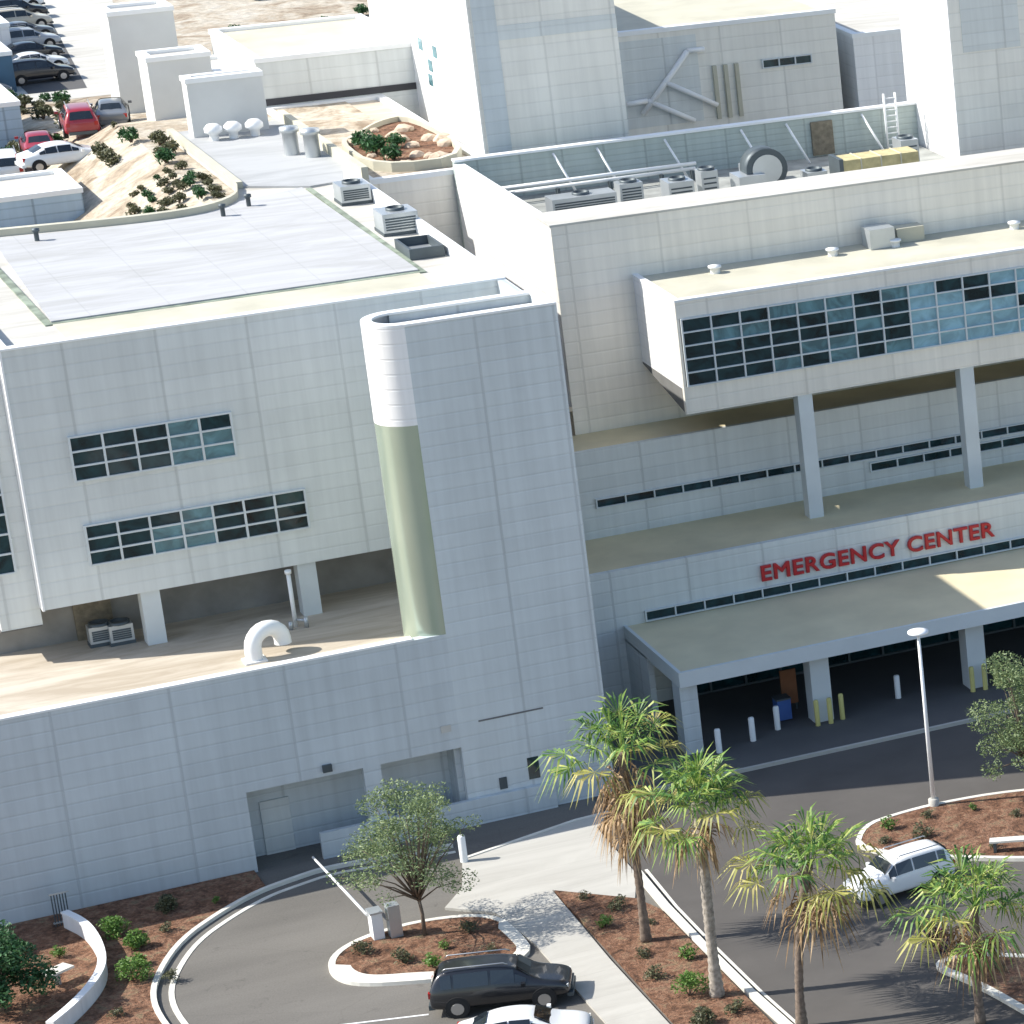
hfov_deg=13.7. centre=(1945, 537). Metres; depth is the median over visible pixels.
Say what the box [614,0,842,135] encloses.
building
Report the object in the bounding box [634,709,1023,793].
dropoff kerb
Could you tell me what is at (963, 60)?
corner tower
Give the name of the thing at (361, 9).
shrub
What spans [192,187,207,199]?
shrub
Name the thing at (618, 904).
plant
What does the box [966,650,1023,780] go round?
broadleaf tree
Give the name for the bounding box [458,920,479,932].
plant
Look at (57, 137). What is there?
shrub
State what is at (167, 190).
shrub
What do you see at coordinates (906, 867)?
parked car
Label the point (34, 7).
parked car
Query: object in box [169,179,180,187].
shrub
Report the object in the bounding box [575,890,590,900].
plant
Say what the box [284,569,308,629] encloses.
standpipe
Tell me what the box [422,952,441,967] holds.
plant
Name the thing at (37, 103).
shrub
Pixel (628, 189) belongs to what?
rooftop unit
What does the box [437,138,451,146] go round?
boulder
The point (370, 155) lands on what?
boulder
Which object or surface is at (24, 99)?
shrub
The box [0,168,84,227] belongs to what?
annexe building
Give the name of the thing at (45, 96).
shrub
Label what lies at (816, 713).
bollard
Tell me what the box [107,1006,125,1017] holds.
plant
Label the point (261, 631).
gooseneck vent
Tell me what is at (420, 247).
roof hatch
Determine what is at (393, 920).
ticket machine
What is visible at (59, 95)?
shrub
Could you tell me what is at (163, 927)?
plant
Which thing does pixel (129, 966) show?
shrub
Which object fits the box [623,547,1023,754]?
entrance canopy
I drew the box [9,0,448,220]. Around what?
hillside
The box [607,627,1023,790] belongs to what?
dropoff pavement
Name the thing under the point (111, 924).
shrub
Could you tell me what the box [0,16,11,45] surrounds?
building
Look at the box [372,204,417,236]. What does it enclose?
rooftop unit
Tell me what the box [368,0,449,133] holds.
side tower
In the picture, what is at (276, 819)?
door
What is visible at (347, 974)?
island kerb
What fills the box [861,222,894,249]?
equipment cabinet
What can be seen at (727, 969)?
strip kerb
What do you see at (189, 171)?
shrub
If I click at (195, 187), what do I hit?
shrub
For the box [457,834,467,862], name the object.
bollard
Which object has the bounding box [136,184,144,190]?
shrub
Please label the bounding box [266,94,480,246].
courtyard building
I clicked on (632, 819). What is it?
palm tree
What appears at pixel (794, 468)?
window
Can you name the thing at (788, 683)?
door
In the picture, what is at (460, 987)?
parked car
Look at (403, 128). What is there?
boulder
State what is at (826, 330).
window
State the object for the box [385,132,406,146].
shrub
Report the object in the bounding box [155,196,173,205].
shrub
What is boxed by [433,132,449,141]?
boulder
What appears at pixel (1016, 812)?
plant
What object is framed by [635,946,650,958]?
plant
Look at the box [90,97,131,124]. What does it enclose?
parked car
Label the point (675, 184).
rooftop unit
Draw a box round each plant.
[49,945,66,957]
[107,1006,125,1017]
[158,920,172,932]
[161,968,179,981]
[212,896,219,902]
[350,940,375,954]
[390,947,414,964]
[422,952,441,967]
[438,939,449,948]
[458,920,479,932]
[484,941,496,950]
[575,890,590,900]
[595,914,613,927]
[607,894,629,912]
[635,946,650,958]
[643,964,666,980]
[648,918,656,924]
[678,943,699,959]
[724,997,747,1014]
[878,835,891,844]
[879,815,897,829]
[911,821,933,838]
[920,809,933,819]
[969,802,976,809]
[1009,808,1022,817]
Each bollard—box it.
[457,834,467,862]
[714,728,722,752]
[748,717,755,741]
[773,705,780,729]
[813,700,820,725]
[826,697,833,723]
[838,693,844,719]
[893,675,900,698]
[969,666,975,691]
[981,665,987,689]
[992,660,997,685]
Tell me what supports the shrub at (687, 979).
on the planting strip
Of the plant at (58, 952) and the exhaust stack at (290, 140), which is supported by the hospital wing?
the exhaust stack at (290, 140)
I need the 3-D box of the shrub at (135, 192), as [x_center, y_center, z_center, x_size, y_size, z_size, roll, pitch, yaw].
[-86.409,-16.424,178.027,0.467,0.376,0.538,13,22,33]
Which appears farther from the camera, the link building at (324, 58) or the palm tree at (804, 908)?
the link building at (324, 58)
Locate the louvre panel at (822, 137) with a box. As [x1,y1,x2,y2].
[810,120,834,155]
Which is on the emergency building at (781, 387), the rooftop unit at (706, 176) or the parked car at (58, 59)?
the rooftop unit at (706, 176)
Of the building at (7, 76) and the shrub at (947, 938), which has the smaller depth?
the shrub at (947, 938)
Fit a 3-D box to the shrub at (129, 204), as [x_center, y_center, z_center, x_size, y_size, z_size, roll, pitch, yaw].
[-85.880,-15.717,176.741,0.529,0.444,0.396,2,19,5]
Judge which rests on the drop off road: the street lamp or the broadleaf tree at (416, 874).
the street lamp
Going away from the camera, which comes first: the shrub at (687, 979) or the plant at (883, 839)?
the shrub at (687, 979)
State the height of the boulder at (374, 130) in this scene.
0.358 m
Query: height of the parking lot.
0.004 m
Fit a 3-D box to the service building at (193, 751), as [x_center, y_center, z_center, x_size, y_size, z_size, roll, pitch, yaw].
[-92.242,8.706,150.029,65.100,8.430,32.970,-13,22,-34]
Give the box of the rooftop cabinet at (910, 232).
[893,222,924,242]
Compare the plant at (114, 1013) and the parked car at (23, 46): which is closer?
the plant at (114, 1013)
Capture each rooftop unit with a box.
[85,618,109,648]
[107,617,135,646]
[332,178,372,206]
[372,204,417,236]
[544,187,616,211]
[613,177,643,201]
[660,175,694,195]
[695,165,718,191]
[800,166,827,177]
[892,134,919,161]
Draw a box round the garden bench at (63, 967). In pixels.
[42,963,73,985]
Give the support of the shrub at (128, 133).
on the hillside
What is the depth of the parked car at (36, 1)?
232.74 m
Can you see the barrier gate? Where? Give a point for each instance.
(375, 922)
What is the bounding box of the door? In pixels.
[259,796,295,854]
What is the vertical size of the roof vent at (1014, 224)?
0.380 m
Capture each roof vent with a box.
[708,264,720,273]
[826,247,838,256]
[890,238,900,246]
[1008,220,1019,229]
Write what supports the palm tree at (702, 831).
on the planting strip
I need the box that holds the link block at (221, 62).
[210,54,243,71]
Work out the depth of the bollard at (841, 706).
164.72 m
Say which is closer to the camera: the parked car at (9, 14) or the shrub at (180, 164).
the shrub at (180, 164)
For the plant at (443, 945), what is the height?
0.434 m
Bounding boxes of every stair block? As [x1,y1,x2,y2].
[96,0,177,113]
[135,44,211,120]
[179,67,268,137]
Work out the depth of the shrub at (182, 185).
175.31 m
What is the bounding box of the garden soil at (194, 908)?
[0,870,264,1023]
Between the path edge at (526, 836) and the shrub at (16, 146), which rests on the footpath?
the path edge at (526, 836)
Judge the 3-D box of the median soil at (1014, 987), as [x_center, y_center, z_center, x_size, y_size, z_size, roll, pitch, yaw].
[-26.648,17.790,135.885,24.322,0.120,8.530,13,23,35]
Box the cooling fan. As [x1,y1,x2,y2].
[729,145,787,186]
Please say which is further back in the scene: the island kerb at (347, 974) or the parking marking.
the island kerb at (347, 974)
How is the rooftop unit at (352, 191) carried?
on the hospital wing
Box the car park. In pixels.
[21,4,86,93]
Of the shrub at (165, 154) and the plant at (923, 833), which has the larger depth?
the shrub at (165, 154)
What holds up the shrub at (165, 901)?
on the garden soil at (194, 908)
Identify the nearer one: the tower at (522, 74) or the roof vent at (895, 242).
the roof vent at (895, 242)
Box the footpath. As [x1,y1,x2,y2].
[445,813,668,1023]
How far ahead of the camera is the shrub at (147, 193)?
176.69 m
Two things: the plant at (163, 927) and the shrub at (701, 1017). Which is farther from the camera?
the plant at (163, 927)
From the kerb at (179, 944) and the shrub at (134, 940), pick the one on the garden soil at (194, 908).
the shrub at (134, 940)
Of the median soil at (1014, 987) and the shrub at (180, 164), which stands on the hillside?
the shrub at (180, 164)
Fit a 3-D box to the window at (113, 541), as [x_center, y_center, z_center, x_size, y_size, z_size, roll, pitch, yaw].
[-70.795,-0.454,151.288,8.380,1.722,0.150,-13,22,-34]
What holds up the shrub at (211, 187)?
on the hillside
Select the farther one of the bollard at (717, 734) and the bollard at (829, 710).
the bollard at (829, 710)
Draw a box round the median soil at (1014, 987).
[945,956,1023,1003]
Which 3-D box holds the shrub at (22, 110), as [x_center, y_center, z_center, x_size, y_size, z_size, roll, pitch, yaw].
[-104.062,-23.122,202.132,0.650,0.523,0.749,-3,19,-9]
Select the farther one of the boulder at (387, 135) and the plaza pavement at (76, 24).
the plaza pavement at (76, 24)
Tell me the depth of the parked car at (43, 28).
223.39 m
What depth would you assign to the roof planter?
181.87 m
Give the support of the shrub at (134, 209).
on the hillside
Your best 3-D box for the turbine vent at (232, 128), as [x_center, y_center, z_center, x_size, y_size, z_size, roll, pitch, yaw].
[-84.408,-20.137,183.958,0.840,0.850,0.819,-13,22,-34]
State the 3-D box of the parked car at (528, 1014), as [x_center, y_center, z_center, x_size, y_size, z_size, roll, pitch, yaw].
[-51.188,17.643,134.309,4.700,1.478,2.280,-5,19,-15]
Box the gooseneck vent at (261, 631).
[241,620,291,665]
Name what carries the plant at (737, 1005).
on the planting strip
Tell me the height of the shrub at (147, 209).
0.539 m
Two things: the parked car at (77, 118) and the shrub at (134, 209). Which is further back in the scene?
the parked car at (77, 118)
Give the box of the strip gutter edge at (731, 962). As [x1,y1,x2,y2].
[645,869,795,1023]
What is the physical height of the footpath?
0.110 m
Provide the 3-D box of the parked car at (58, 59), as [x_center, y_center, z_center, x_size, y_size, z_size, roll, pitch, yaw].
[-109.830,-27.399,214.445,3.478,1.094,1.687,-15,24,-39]
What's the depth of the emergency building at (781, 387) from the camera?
171.53 m
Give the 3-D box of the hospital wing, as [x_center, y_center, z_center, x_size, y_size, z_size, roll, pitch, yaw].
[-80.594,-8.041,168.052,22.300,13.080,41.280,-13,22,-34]
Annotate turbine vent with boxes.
[204,123,221,140]
[223,121,241,138]
[245,118,262,135]
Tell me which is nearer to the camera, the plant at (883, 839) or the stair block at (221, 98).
the plant at (883, 839)
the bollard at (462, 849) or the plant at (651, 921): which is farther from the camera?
the bollard at (462, 849)
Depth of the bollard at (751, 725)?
162.24 m
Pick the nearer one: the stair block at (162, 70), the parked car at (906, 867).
the parked car at (906, 867)
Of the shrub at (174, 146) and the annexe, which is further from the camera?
the annexe
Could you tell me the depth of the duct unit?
182.09 m
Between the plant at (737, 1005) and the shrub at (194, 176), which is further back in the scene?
the shrub at (194, 176)
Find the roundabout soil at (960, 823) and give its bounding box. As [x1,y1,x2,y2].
[861,791,1023,855]
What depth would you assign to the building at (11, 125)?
194.33 m
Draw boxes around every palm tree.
[527,689,696,942]
[620,742,771,998]
[719,801,904,1023]
[878,843,1023,1023]
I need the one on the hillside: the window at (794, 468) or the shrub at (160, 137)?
the shrub at (160, 137)
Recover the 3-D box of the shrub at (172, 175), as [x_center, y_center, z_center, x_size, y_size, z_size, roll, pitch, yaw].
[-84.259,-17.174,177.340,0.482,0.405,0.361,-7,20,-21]
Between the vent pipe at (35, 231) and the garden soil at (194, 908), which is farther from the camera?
the vent pipe at (35, 231)
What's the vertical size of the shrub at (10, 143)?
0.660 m
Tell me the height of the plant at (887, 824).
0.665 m
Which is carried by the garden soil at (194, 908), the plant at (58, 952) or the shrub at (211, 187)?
the plant at (58, 952)
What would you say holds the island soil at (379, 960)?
on the parking lot
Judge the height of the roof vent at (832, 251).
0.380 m
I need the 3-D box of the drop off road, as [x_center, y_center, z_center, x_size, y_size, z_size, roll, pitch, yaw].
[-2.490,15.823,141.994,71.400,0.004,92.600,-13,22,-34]
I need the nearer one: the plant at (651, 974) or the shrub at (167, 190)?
the plant at (651, 974)
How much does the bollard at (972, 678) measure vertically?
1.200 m
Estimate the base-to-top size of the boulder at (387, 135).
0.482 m
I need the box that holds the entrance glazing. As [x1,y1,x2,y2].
[697,617,1023,694]
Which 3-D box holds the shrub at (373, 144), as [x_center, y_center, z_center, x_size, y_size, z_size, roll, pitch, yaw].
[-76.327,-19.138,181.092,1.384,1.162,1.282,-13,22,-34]
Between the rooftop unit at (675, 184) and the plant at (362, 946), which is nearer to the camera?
the plant at (362, 946)
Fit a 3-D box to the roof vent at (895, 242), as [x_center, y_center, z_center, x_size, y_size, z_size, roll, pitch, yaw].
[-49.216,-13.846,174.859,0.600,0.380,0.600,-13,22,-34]
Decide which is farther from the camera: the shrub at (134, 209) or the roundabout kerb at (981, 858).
the shrub at (134, 209)
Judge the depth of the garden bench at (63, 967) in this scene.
139.09 m
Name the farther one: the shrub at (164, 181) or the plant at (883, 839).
the shrub at (164, 181)
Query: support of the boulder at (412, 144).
in the roof planter
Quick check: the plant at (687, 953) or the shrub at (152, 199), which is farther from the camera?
the shrub at (152, 199)
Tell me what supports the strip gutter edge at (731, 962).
on the drop off road
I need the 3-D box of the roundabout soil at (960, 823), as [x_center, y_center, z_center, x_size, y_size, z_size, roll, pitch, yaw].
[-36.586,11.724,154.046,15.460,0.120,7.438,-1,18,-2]
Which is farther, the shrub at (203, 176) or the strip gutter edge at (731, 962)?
the shrub at (203, 176)
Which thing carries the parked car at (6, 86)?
on the plaza pavement at (76, 24)
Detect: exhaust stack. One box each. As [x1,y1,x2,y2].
[279,125,299,155]
[300,127,320,157]
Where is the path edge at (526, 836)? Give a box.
[468,811,607,857]
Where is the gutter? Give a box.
[168,851,455,1023]
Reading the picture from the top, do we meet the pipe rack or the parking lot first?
the pipe rack
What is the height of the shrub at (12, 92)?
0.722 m
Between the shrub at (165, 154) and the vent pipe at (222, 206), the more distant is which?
the shrub at (165, 154)
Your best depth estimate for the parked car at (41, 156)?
185.60 m
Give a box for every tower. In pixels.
[360,279,612,804]
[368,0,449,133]
[432,0,628,154]
[898,0,1023,157]
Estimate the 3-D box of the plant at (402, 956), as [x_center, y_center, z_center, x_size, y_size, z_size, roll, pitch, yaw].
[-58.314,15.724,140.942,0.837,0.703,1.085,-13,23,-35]
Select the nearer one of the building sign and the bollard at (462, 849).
the bollard at (462, 849)
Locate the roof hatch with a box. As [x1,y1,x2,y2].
[394,234,444,260]
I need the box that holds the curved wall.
[45,910,107,1023]
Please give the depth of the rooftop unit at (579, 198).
176.27 m
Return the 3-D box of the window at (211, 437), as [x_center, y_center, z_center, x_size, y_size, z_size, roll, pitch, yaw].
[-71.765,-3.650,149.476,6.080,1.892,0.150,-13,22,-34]
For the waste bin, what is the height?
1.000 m
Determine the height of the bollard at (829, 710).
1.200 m
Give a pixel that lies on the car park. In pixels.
(42, 85)
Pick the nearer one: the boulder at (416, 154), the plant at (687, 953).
the plant at (687, 953)
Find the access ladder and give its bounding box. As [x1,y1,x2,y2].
[882,92,899,148]
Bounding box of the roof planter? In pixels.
[342,115,462,171]
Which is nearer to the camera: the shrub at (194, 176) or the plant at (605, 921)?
the plant at (605, 921)
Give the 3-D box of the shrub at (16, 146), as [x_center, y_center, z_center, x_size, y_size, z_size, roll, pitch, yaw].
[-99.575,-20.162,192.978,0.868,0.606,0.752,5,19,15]
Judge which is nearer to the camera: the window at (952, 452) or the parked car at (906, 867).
the parked car at (906, 867)
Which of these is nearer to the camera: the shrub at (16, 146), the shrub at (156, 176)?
the shrub at (156, 176)
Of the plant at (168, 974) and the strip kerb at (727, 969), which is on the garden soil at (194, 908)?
the plant at (168, 974)
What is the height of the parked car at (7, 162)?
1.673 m
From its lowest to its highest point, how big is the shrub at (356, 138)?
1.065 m
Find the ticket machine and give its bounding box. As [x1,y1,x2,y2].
[384,900,403,937]
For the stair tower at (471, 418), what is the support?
on the ground
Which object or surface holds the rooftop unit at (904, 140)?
on the emergency building at (781, 387)
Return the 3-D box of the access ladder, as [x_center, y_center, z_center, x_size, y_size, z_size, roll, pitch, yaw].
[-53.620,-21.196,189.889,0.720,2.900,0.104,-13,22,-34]
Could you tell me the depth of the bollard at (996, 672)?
168.74 m
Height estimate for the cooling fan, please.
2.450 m
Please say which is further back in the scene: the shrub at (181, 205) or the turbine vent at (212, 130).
the turbine vent at (212, 130)
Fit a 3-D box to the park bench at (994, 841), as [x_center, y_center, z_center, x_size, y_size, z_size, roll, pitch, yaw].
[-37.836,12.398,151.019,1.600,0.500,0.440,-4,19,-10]
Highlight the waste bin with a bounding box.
[771,693,791,720]
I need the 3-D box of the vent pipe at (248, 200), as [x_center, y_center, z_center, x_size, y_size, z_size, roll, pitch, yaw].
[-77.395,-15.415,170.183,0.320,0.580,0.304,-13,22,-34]
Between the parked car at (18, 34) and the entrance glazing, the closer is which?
the entrance glazing
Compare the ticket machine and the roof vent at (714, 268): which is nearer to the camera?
the ticket machine
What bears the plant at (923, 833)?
on the roundabout soil at (960, 823)
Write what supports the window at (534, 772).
in the stair tower at (471, 418)
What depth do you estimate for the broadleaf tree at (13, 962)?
136.48 m
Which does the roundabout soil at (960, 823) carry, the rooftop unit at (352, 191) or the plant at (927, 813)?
the plant at (927, 813)
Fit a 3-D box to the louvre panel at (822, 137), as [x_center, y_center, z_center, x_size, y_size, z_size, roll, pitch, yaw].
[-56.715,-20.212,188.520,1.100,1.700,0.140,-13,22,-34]
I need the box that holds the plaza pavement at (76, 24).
[15,0,112,103]
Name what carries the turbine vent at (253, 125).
on the hospital wing
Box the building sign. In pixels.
[760,522,994,581]
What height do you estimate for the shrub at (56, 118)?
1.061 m
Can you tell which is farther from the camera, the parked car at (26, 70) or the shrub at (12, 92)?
the parked car at (26, 70)
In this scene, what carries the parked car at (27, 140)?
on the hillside
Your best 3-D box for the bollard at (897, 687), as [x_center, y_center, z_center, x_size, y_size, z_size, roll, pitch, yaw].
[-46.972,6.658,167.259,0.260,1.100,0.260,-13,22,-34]
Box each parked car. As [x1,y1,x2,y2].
[0,0,48,13]
[0,5,53,24]
[0,83,13,91]
[0,145,25,174]
[6,41,64,55]
[9,21,55,32]
[9,24,62,44]
[11,51,69,63]
[12,55,76,85]
[14,129,57,151]
[14,140,91,170]
[24,0,44,3]
[54,99,100,138]
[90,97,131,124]
[428,949,575,1018]
[457,1003,593,1023]
[842,835,955,907]
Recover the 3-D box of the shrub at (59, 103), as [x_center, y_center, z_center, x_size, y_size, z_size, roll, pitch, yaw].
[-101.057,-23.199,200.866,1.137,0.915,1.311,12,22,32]
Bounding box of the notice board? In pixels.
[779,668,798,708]
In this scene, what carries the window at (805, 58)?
in the building at (687, 64)
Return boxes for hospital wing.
[0,110,505,654]
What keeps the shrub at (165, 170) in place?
on the hillside
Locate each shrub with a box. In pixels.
[5,140,15,147]
[7,89,17,96]
[13,142,18,151]
[17,93,32,107]
[20,107,30,113]
[30,99,44,106]
[30,102,53,119]
[39,92,51,100]
[50,90,70,102]
[53,110,59,127]
[53,133,64,140]
[54,99,69,109]
[91,141,112,160]
[96,915,130,940]
[99,148,121,167]
[111,121,117,127]
[113,955,153,980]
[116,126,138,142]
[122,928,150,950]
[125,205,140,214]
[126,202,135,207]
[128,190,138,196]
[130,952,146,965]
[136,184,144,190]
[141,189,154,198]
[141,205,155,212]
[147,130,171,144]
[148,195,156,202]
[152,139,179,153]
[152,174,160,180]
[153,147,175,164]
[154,894,178,913]
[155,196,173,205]
[156,176,170,186]
[157,206,171,211]
[161,186,173,193]
[162,167,175,174]
[168,172,176,179]
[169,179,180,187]
[169,191,186,203]
[174,160,187,169]
[175,180,188,190]
[176,203,187,208]
[182,172,196,179]
[182,176,194,186]
[187,169,196,175]
[190,184,204,190]
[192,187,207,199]
[195,172,211,179]
[200,178,213,184]
[206,183,221,191]
[211,190,225,197]
[350,129,374,146]
[353,3,368,14]
[359,133,386,153]
[379,143,402,160]
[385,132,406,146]
[670,970,708,995]
[689,1005,717,1023]
[922,925,954,954]
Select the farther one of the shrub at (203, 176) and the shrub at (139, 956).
the shrub at (203, 176)
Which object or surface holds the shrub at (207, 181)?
on the hillside
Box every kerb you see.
[150,843,452,1023]
[328,914,530,986]
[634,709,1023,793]
[641,870,792,1023]
[856,789,1023,861]
[936,953,1023,1014]
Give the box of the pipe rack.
[502,161,695,193]
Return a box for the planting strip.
[554,890,772,1023]
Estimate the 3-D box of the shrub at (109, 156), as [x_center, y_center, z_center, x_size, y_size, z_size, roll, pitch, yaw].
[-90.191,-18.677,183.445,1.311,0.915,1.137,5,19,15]
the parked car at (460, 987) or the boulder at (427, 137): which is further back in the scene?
the boulder at (427, 137)
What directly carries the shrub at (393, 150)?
on the roof planter
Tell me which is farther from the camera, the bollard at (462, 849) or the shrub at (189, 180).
the shrub at (189, 180)
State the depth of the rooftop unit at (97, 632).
151.27 m
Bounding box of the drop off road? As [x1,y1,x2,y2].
[593,711,1023,1023]
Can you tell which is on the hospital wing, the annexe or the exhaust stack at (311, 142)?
the exhaust stack at (311, 142)
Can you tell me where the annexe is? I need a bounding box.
[815,0,906,108]
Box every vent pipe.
[31,228,39,240]
[218,203,225,216]
[244,194,250,206]
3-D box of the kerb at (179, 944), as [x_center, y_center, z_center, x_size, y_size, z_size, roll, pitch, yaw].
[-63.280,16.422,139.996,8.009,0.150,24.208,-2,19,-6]
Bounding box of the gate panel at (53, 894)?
[48,890,68,926]
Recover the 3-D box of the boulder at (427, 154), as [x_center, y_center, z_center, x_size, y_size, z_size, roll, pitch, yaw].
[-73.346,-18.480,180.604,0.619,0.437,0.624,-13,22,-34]
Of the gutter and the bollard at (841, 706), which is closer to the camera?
the gutter
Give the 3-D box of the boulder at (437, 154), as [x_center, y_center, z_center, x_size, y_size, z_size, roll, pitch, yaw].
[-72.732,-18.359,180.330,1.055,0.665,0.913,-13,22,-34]
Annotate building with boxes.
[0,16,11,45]
[0,42,16,91]
[0,84,23,148]
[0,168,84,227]
[0,581,557,925]
[208,13,419,116]
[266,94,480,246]
[451,101,1023,711]
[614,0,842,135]
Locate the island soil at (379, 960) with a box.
[335,917,515,974]
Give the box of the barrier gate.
[312,856,384,940]
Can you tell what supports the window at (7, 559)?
in the hospital wing
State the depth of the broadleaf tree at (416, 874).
141.91 m
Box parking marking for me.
[347,1014,428,1023]
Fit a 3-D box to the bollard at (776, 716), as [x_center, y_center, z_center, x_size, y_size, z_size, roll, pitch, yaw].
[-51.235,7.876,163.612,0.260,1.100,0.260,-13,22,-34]
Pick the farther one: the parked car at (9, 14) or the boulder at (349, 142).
the parked car at (9, 14)
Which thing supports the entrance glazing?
on the dropoff pavement at (874, 708)
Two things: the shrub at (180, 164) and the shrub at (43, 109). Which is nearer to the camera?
the shrub at (180, 164)
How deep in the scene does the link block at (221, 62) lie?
194.89 m
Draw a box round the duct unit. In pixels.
[828,146,918,173]
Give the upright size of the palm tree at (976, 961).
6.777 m
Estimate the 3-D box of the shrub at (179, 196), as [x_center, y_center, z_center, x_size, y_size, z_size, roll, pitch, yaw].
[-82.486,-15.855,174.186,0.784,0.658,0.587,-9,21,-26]
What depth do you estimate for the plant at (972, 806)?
155.00 m
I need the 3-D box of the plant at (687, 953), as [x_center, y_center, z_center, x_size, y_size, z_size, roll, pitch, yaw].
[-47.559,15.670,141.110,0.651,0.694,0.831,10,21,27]
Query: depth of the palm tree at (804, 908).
134.43 m
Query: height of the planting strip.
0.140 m
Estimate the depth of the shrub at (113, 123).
188.19 m
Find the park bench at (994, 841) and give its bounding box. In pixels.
[989,836,1023,852]
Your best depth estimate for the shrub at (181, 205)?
172.81 m
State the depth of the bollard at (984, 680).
168.24 m
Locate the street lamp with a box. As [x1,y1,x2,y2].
[907,628,938,806]
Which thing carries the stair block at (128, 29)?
on the hillside
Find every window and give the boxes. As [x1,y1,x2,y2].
[0,476,16,575]
[67,411,237,482]
[83,488,310,566]
[527,756,540,779]
[595,422,1023,508]
[644,536,1023,621]
[679,266,1023,387]
[697,617,1023,694]
[761,54,812,68]
[869,434,1023,472]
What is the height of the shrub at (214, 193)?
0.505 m
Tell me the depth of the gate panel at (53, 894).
143.96 m
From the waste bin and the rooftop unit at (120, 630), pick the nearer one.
the rooftop unit at (120, 630)
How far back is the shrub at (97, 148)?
184.89 m
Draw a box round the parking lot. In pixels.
[157,798,777,1023]
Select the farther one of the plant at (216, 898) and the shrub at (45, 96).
the shrub at (45, 96)
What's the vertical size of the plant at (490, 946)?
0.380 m
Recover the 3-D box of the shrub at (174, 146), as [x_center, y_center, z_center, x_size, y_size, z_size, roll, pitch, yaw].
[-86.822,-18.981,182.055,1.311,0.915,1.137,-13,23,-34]
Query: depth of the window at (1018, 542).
170.23 m
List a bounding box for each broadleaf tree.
[0,919,59,1011]
[326,777,482,935]
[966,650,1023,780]
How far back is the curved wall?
138.52 m
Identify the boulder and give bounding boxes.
[347,139,353,145]
[366,153,376,157]
[368,128,378,132]
[385,131,400,137]
[394,124,413,131]
[404,141,419,147]
[409,150,424,157]
[420,133,435,141]
[423,152,431,157]
[428,151,448,158]
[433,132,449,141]
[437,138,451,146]

